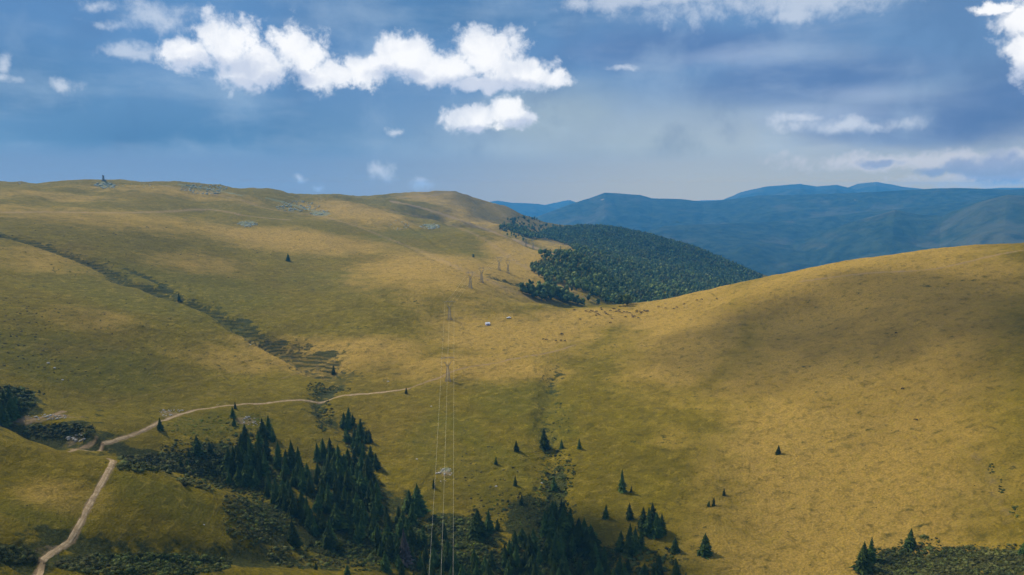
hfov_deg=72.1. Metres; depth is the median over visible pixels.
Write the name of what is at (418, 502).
spruce tree
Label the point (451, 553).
spruce tree
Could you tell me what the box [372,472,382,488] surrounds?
spruce tree
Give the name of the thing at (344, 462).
spruce tree
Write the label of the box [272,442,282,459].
spruce tree
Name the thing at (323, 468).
spruce tree
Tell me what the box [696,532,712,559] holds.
spruce tree
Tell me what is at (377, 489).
spruce tree
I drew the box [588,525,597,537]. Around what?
spruce tree
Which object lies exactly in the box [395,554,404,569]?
spruce tree
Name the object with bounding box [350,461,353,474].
spruce tree
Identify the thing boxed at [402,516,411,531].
spruce tree
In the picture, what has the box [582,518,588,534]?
spruce tree
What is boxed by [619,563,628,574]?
spruce tree
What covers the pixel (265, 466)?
spruce tree
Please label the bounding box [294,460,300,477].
spruce tree
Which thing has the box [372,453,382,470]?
spruce tree
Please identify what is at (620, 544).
spruce tree
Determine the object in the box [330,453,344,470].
spruce tree
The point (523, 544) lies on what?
spruce tree
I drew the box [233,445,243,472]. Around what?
spruce tree
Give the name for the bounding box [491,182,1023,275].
mountains
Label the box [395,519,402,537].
spruce tree
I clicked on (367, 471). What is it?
spruce tree
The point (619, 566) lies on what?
spruce tree
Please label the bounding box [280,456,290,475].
spruce tree
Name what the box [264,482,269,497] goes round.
spruce tree
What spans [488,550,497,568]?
spruce tree
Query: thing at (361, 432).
spruce tree
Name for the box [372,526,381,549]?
spruce tree
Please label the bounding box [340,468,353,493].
spruce tree
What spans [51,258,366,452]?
shrub cover
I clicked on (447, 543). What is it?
spruce tree
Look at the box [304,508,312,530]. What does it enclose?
spruce tree
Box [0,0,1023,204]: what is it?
sky
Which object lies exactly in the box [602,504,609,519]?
spruce tree
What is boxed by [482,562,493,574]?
spruce tree
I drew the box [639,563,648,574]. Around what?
spruce tree
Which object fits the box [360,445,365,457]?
spruce tree
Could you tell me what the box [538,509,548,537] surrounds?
spruce tree
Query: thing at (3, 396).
spruce tree
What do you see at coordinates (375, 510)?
spruce tree
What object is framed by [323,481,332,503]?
spruce tree
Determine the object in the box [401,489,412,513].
spruce tree
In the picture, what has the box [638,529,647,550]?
spruce tree
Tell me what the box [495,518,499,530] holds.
spruce tree
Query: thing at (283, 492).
spruce tree
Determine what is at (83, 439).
loose stones
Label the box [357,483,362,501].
spruce tree
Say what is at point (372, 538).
spruce tree
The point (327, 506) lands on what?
spruce tree
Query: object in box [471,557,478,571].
spruce tree
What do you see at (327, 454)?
spruce tree
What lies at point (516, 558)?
spruce tree
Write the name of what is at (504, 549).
spruce tree
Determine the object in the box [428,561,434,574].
spruce tree
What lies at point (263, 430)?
spruce tree
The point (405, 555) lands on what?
spruce tree
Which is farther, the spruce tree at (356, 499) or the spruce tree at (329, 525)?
the spruce tree at (356, 499)
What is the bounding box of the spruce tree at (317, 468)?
[314,463,320,475]
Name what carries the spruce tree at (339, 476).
on the hills
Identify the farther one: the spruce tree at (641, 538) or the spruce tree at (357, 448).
the spruce tree at (357, 448)
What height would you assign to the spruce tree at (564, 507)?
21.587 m
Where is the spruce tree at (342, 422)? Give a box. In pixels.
[339,413,345,428]
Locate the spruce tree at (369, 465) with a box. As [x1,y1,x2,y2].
[361,455,375,477]
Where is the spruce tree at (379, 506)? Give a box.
[371,492,384,514]
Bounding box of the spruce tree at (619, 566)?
[615,556,622,574]
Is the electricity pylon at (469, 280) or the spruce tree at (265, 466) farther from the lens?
the electricity pylon at (469, 280)
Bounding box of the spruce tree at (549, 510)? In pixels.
[541,500,558,521]
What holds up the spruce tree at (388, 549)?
on the hills
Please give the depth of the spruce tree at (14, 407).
393.22 m
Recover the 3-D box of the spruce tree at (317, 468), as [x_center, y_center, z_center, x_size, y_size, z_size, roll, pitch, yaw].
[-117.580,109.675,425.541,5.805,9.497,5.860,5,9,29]
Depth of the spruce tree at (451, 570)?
339.94 m
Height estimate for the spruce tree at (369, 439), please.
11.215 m
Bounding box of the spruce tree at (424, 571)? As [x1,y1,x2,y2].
[421,559,427,574]
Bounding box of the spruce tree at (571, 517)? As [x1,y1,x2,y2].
[568,508,574,524]
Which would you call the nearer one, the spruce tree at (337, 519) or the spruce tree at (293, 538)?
the spruce tree at (293, 538)
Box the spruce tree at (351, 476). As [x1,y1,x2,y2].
[342,466,354,485]
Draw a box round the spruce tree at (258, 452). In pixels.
[254,446,262,467]
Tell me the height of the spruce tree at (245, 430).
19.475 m
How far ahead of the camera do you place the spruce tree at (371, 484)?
411.09 m
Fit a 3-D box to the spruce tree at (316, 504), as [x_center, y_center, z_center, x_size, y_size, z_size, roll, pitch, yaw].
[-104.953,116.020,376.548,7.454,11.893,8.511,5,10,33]
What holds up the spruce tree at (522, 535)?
on the hills
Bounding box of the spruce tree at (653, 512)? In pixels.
[650,502,657,520]
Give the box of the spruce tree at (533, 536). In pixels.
[530,527,540,555]
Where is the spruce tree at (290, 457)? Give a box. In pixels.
[286,446,295,470]
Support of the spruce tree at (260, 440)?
on the hills
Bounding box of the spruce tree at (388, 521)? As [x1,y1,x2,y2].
[382,511,395,534]
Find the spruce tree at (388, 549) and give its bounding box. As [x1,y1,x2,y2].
[381,535,394,559]
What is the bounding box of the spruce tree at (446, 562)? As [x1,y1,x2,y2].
[442,547,452,570]
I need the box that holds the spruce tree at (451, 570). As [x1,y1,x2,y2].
[448,565,455,574]
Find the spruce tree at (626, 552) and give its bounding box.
[621,529,634,558]
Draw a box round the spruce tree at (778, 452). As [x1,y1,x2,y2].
[775,445,780,454]
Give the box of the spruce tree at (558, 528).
[551,517,568,544]
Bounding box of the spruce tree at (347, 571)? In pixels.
[344,565,351,574]
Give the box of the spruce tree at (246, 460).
[240,450,253,477]
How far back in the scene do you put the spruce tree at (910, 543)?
320.31 m
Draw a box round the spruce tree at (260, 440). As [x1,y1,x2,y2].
[253,429,263,449]
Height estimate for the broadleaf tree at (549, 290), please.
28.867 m
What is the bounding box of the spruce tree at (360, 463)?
[357,454,363,471]
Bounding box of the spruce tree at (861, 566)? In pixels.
[848,541,874,574]
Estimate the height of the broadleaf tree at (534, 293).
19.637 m
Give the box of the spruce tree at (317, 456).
[313,443,323,462]
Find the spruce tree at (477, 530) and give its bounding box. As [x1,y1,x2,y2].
[466,509,489,541]
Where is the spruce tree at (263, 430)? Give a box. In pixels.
[256,418,269,439]
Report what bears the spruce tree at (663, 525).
on the hills
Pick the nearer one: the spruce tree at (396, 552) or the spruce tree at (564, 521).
the spruce tree at (396, 552)
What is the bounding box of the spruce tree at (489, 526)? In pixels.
[485,509,494,534]
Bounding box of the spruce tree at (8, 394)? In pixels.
[5,387,12,399]
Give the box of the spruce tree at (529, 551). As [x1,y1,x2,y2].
[525,534,535,558]
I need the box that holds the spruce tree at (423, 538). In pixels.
[420,527,427,544]
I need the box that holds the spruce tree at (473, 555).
[470,548,479,562]
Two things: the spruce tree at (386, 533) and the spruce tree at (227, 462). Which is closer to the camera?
the spruce tree at (386, 533)
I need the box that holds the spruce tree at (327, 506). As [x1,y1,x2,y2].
[321,492,332,513]
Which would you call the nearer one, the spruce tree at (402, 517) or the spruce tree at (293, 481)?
the spruce tree at (402, 517)
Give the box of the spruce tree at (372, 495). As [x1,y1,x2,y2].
[368,490,374,511]
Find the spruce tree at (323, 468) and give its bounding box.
[319,460,325,477]
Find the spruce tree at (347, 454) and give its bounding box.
[345,448,350,460]
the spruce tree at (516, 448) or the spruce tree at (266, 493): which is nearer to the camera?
the spruce tree at (266, 493)
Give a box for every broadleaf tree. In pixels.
[519,282,524,292]
[523,282,532,294]
[531,286,539,297]
[537,281,544,290]
[537,288,546,300]
[544,282,554,300]
[549,284,556,299]
[555,286,560,295]
[558,288,566,300]
[563,289,571,302]
[569,293,575,303]
[574,295,580,304]
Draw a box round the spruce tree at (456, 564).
[452,553,460,573]
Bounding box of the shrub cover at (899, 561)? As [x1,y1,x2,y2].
[867,463,1023,574]
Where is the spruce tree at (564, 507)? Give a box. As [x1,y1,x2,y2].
[558,502,572,526]
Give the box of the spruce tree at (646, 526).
[640,508,652,538]
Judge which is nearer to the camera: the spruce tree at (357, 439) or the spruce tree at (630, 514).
the spruce tree at (630, 514)
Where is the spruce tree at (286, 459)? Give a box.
[281,452,289,470]
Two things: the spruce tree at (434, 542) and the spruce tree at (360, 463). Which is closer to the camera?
the spruce tree at (434, 542)
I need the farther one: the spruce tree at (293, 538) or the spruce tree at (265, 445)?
the spruce tree at (265, 445)
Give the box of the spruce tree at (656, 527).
[648,513,663,539]
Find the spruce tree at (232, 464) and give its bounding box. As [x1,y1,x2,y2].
[229,456,235,472]
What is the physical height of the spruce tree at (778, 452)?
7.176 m
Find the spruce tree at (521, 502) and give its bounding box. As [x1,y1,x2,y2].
[519,495,523,504]
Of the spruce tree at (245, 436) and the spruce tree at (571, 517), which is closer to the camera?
the spruce tree at (571, 517)
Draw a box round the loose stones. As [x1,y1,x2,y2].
[28,404,451,481]
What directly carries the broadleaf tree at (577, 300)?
on the hills
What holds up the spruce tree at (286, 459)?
on the hills
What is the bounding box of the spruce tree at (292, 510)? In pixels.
[287,492,297,517]
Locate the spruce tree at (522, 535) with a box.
[517,527,527,544]
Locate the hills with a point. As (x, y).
(704, 399)
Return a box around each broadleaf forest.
[499,216,568,235]
[502,223,766,304]
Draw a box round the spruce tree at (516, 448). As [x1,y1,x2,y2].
[514,441,519,451]
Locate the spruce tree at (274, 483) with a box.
[269,478,278,494]
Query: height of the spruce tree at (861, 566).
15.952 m
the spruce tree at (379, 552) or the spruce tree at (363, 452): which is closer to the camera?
the spruce tree at (379, 552)
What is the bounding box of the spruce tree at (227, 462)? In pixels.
[220,446,231,471]
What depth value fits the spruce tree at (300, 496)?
376.14 m
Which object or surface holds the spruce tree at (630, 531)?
on the hills
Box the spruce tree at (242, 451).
[240,446,244,457]
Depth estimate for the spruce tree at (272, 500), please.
376.17 m
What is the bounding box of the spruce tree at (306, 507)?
[303,497,311,517]
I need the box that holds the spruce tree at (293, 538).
[285,520,303,548]
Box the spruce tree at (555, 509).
[548,500,559,521]
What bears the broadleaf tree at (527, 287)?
on the hills
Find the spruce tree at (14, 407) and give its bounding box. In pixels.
[10,397,21,419]
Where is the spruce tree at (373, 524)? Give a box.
[366,514,380,537]
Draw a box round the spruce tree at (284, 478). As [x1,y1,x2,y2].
[278,469,288,486]
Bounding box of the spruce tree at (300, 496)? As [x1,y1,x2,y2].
[297,489,305,504]
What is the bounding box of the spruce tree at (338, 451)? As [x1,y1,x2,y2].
[335,443,342,460]
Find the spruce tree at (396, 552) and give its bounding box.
[391,538,400,562]
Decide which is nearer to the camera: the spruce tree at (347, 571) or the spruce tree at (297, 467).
the spruce tree at (347, 571)
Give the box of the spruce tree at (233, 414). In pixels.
[230,407,236,417]
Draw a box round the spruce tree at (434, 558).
[428,547,438,568]
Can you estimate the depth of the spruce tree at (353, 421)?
505.88 m
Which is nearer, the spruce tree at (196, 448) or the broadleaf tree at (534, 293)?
the spruce tree at (196, 448)
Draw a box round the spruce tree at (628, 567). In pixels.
[625,559,631,573]
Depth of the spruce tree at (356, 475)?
425.08 m
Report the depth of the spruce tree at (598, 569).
348.37 m
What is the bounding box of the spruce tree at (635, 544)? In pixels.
[630,526,640,555]
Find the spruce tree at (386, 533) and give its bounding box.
[380,523,395,547]
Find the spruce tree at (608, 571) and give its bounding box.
[604,564,611,574]
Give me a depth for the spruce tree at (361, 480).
415.44 m
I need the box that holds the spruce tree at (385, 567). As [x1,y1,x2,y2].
[380,551,392,573]
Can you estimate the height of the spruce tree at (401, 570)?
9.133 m
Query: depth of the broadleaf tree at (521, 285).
1014.08 m
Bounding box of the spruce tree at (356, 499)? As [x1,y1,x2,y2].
[352,492,368,514]
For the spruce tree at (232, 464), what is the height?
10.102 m
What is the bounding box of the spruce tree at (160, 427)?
[156,418,164,430]
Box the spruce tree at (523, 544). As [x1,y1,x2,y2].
[520,538,526,549]
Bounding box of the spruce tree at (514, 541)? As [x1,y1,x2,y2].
[510,530,519,551]
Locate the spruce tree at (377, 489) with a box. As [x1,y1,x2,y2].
[374,483,383,498]
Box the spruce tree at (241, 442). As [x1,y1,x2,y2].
[236,432,246,453]
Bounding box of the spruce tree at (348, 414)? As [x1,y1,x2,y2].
[346,407,350,419]
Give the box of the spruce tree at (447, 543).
[442,539,454,554]
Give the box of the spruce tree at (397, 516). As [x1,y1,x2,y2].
[393,506,400,527]
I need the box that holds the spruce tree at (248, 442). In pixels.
[246,435,253,453]
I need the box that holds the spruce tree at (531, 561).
[521,554,544,574]
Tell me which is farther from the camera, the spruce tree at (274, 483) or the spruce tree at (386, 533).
the spruce tree at (274, 483)
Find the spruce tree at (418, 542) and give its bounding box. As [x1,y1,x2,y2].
[415,532,422,548]
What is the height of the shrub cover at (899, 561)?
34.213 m
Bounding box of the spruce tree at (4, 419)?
[0,402,12,426]
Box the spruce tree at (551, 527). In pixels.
[547,511,555,536]
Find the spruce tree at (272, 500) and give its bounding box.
[270,492,276,503]
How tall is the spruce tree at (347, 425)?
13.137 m
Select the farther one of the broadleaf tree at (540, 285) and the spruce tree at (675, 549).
the broadleaf tree at (540, 285)
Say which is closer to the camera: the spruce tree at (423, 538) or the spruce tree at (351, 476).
the spruce tree at (423, 538)
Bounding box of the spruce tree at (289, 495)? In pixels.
[284,488,297,512]
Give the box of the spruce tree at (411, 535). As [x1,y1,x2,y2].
[407,524,416,547]
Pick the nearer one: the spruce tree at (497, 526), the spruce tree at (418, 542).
the spruce tree at (418, 542)
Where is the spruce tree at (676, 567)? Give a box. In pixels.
[671,560,680,574]
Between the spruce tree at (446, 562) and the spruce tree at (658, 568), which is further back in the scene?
the spruce tree at (446, 562)
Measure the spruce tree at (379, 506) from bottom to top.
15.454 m
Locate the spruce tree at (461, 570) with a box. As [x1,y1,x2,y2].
[457,563,466,574]
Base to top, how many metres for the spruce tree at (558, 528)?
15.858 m
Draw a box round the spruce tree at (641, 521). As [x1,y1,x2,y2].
[637,507,646,534]
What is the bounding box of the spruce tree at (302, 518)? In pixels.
[297,506,305,524]
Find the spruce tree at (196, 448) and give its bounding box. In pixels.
[189,435,206,456]
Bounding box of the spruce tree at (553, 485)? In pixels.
[550,477,557,490]
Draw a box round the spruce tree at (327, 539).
[319,524,341,551]
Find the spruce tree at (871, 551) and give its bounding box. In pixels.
[868,538,876,564]
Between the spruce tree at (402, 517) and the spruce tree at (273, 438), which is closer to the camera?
the spruce tree at (402, 517)
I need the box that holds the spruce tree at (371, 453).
[368,446,374,464]
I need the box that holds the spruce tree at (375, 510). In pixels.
[369,500,380,521]
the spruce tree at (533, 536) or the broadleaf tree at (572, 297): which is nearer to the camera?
the spruce tree at (533, 536)
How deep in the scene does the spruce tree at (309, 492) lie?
391.13 m
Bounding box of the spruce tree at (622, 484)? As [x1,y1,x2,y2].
[617,470,626,493]
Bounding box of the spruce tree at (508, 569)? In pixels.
[504,558,513,574]
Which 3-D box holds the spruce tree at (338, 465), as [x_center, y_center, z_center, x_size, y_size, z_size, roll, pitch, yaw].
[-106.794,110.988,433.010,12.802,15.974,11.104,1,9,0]
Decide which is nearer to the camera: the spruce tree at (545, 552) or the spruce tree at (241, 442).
the spruce tree at (545, 552)
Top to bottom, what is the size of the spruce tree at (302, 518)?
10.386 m
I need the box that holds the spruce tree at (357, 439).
[355,429,361,444]
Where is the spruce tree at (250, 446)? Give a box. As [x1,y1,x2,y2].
[248,442,255,460]
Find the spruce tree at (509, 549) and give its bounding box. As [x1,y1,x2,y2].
[506,539,512,554]
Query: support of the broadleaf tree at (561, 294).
on the hills
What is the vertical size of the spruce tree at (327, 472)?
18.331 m
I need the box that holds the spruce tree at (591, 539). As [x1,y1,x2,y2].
[578,528,602,559]
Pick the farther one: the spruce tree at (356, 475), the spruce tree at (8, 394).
the spruce tree at (356, 475)
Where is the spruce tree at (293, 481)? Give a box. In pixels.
[290,471,297,486]
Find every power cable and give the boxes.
[429,254,506,568]
[441,254,509,563]
[453,254,512,495]
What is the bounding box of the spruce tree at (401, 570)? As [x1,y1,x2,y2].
[398,562,404,574]
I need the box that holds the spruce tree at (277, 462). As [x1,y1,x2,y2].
[272,448,281,469]
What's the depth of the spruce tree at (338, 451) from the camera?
442.04 m
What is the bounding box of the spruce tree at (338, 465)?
[334,456,345,478]
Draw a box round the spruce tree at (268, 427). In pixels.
[265,415,271,436]
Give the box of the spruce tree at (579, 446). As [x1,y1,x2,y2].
[576,439,582,449]
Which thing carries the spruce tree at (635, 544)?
on the hills
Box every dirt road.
[37,459,114,574]
[71,389,404,450]
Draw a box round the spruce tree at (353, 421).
[350,414,355,425]
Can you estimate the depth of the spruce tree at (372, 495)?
397.81 m
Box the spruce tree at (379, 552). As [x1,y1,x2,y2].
[377,542,383,556]
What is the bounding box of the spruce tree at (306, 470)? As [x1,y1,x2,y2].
[304,462,311,478]
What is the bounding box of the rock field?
[94,182,439,229]
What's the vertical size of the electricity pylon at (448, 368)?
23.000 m
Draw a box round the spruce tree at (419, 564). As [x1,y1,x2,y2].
[416,554,422,570]
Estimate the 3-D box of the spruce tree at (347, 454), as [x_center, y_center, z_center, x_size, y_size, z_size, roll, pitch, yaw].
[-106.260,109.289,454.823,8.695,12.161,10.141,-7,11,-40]
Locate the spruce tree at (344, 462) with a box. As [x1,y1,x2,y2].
[340,453,347,470]
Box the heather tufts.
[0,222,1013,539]
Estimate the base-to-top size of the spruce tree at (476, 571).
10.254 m
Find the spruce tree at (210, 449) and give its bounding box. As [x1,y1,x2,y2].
[207,442,213,452]
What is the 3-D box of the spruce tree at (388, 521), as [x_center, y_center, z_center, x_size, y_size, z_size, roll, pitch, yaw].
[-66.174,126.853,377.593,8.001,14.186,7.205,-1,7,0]
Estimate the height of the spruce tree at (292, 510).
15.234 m
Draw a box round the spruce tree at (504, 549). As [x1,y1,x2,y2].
[501,544,508,559]
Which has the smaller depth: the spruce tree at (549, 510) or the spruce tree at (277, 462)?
the spruce tree at (549, 510)
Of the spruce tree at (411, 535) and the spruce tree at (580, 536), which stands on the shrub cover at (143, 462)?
the spruce tree at (580, 536)
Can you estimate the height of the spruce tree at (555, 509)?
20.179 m
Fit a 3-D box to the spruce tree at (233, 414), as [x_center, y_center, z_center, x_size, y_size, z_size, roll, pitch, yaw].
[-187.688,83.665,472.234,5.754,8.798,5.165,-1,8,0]
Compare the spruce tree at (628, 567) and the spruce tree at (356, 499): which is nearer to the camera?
the spruce tree at (628, 567)
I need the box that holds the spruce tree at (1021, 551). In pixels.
[1018,543,1023,554]
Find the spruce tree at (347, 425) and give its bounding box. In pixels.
[343,413,351,429]
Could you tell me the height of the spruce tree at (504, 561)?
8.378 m
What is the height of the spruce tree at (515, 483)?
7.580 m
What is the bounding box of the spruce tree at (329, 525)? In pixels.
[324,519,336,538]
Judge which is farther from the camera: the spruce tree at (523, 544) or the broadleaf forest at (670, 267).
the broadleaf forest at (670, 267)
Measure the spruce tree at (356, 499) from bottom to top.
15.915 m
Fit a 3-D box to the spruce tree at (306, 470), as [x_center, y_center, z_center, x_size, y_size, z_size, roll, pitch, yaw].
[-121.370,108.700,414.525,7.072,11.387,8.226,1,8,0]
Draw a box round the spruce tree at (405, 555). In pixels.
[399,530,414,567]
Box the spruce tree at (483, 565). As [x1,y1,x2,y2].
[479,556,491,573]
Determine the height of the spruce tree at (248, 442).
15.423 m
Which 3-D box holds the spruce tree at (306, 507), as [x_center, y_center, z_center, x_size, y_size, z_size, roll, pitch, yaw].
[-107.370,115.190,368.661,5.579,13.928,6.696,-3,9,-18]
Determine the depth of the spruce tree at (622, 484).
421.62 m
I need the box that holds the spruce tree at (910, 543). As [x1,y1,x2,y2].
[900,528,916,551]
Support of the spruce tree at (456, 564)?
on the hills
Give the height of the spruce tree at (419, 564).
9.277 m
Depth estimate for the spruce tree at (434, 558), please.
352.30 m
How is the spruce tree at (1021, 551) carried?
on the hills
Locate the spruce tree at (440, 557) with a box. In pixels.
[437,551,443,567]
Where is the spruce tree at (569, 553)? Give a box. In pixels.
[566,543,572,558]
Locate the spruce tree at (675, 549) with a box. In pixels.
[669,538,680,554]
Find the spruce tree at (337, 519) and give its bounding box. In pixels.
[326,502,347,529]
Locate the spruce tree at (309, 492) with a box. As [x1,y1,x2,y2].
[305,479,314,496]
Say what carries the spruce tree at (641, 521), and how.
on the hills
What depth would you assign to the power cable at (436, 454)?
407.43 m
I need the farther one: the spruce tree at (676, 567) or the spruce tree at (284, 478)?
the spruce tree at (284, 478)
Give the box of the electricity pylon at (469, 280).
[466,272,472,288]
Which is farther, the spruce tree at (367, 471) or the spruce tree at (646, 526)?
the spruce tree at (367, 471)
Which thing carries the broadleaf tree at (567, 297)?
on the hills
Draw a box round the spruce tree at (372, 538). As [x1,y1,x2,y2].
[370,525,382,543]
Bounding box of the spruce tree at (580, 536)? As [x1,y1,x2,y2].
[576,523,584,546]
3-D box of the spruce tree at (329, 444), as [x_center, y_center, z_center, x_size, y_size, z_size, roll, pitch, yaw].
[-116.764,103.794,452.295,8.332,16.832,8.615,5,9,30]
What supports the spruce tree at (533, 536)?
on the hills
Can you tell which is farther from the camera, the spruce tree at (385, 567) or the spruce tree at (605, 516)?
the spruce tree at (605, 516)
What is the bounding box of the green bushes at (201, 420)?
[168,413,569,572]
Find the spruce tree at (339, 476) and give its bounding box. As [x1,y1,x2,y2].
[337,469,343,484]
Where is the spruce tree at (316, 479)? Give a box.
[313,469,319,484]
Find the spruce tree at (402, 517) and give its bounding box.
[394,509,405,536]
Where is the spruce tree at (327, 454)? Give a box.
[324,447,332,460]
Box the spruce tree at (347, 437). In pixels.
[342,429,351,442]
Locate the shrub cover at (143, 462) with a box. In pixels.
[0,375,680,574]
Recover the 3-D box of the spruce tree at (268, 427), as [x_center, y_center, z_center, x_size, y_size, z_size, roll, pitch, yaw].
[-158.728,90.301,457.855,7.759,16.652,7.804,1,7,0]
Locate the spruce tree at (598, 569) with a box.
[594,559,603,574]
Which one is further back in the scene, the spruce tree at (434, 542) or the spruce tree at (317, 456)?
the spruce tree at (317, 456)
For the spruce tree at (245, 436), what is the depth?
422.20 m
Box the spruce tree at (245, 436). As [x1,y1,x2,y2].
[237,430,247,452]
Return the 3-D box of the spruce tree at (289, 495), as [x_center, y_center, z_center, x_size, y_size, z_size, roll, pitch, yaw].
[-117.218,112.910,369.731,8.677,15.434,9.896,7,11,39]
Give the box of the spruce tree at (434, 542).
[427,527,440,550]
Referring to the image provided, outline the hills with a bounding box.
[0,179,1023,574]
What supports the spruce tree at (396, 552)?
on the hills
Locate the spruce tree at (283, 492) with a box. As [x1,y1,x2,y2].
[274,484,288,510]
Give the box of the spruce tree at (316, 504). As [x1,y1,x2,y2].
[311,494,322,513]
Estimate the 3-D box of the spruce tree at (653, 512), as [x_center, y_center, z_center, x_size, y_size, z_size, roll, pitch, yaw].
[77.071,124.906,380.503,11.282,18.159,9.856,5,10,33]
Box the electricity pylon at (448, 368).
[441,357,451,381]
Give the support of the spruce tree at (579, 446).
on the hills
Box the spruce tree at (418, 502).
[412,483,431,517]
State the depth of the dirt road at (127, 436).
472.92 m
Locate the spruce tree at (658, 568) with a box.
[651,555,666,574]
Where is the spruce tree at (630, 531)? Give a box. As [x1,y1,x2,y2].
[625,524,632,540]
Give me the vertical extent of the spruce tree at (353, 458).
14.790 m
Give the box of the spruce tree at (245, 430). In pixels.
[242,424,254,449]
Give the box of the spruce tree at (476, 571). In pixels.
[472,560,480,574]
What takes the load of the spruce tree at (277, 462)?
on the hills
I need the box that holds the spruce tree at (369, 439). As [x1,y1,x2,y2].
[366,429,372,443]
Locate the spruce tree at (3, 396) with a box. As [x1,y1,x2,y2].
[0,390,6,400]
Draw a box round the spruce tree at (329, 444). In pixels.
[326,438,333,453]
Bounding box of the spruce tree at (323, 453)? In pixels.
[319,439,326,460]
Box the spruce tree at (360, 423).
[356,419,362,430]
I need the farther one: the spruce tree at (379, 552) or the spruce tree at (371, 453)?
the spruce tree at (371, 453)
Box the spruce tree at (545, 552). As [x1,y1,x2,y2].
[541,531,552,560]
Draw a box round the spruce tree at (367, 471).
[363,459,370,480]
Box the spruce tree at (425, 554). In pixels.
[421,544,429,563]
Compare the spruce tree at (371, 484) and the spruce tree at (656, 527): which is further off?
the spruce tree at (371, 484)
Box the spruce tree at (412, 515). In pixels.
[407,500,418,524]
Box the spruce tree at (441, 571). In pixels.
[438,563,445,574]
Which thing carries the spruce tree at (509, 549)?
on the shrub cover at (143, 462)
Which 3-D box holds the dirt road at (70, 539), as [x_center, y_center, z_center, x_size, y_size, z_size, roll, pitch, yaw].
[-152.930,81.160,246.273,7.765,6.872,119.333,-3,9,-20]
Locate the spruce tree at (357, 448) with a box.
[352,442,360,456]
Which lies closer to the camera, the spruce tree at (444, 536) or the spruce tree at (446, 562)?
the spruce tree at (446, 562)
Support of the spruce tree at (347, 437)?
on the hills
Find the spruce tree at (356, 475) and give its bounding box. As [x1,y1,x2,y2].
[353,465,358,484]
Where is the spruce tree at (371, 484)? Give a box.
[364,478,378,499]
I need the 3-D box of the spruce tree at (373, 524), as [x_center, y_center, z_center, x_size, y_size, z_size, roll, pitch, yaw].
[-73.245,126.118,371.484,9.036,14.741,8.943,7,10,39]
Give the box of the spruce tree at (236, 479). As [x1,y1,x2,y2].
[233,468,241,486]
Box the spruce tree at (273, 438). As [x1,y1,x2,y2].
[269,428,276,442]
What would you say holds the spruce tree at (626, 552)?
on the hills
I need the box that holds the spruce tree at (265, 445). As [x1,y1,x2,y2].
[261,434,271,459]
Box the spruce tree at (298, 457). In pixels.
[295,446,304,470]
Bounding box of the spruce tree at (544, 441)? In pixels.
[538,428,551,451]
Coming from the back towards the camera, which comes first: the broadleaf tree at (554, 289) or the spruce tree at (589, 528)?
the broadleaf tree at (554, 289)
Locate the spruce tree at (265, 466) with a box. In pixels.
[260,449,270,476]
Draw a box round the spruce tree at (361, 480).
[354,471,368,497]
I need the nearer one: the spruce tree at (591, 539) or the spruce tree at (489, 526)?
the spruce tree at (591, 539)
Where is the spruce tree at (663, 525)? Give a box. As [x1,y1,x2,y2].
[660,514,666,536]
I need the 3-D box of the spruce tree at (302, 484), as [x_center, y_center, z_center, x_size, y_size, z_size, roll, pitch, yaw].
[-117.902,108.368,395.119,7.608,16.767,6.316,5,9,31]
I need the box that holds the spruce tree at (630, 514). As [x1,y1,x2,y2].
[626,502,634,520]
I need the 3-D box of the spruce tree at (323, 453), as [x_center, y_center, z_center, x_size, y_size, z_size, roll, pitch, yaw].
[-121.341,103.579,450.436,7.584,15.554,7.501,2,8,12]
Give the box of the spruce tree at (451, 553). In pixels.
[449,546,454,561]
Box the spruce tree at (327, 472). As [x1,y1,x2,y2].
[322,458,334,487]
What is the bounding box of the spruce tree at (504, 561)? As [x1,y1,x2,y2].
[501,552,507,567]
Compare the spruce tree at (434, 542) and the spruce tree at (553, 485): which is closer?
the spruce tree at (434, 542)
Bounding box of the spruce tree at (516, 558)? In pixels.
[513,544,519,567]
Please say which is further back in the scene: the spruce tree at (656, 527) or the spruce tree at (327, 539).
the spruce tree at (656, 527)
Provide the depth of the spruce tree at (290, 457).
418.32 m
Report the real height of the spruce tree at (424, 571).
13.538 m
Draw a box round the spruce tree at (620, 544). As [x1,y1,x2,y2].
[613,531,624,552]
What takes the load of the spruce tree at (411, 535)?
on the hills
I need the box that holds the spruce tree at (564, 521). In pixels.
[555,508,571,545]
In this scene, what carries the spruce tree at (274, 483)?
on the hills
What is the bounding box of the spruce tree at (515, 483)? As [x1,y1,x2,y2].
[513,475,516,486]
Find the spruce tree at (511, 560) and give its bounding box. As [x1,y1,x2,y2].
[509,554,515,572]
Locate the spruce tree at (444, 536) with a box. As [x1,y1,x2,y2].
[440,524,447,539]
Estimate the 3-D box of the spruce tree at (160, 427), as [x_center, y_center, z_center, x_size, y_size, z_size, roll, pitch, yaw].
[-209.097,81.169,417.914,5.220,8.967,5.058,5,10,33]
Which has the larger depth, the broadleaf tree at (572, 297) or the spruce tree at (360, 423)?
the broadleaf tree at (572, 297)
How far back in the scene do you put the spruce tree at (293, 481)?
399.12 m
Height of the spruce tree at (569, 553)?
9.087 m
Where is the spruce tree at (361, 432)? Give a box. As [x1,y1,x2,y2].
[356,425,365,439]
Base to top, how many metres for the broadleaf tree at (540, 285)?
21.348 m
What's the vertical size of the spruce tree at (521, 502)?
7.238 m
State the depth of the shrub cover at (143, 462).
352.77 m
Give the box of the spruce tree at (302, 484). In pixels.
[297,468,306,493]
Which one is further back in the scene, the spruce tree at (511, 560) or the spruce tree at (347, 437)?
the spruce tree at (347, 437)
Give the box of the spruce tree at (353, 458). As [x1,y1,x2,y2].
[350,448,358,467]

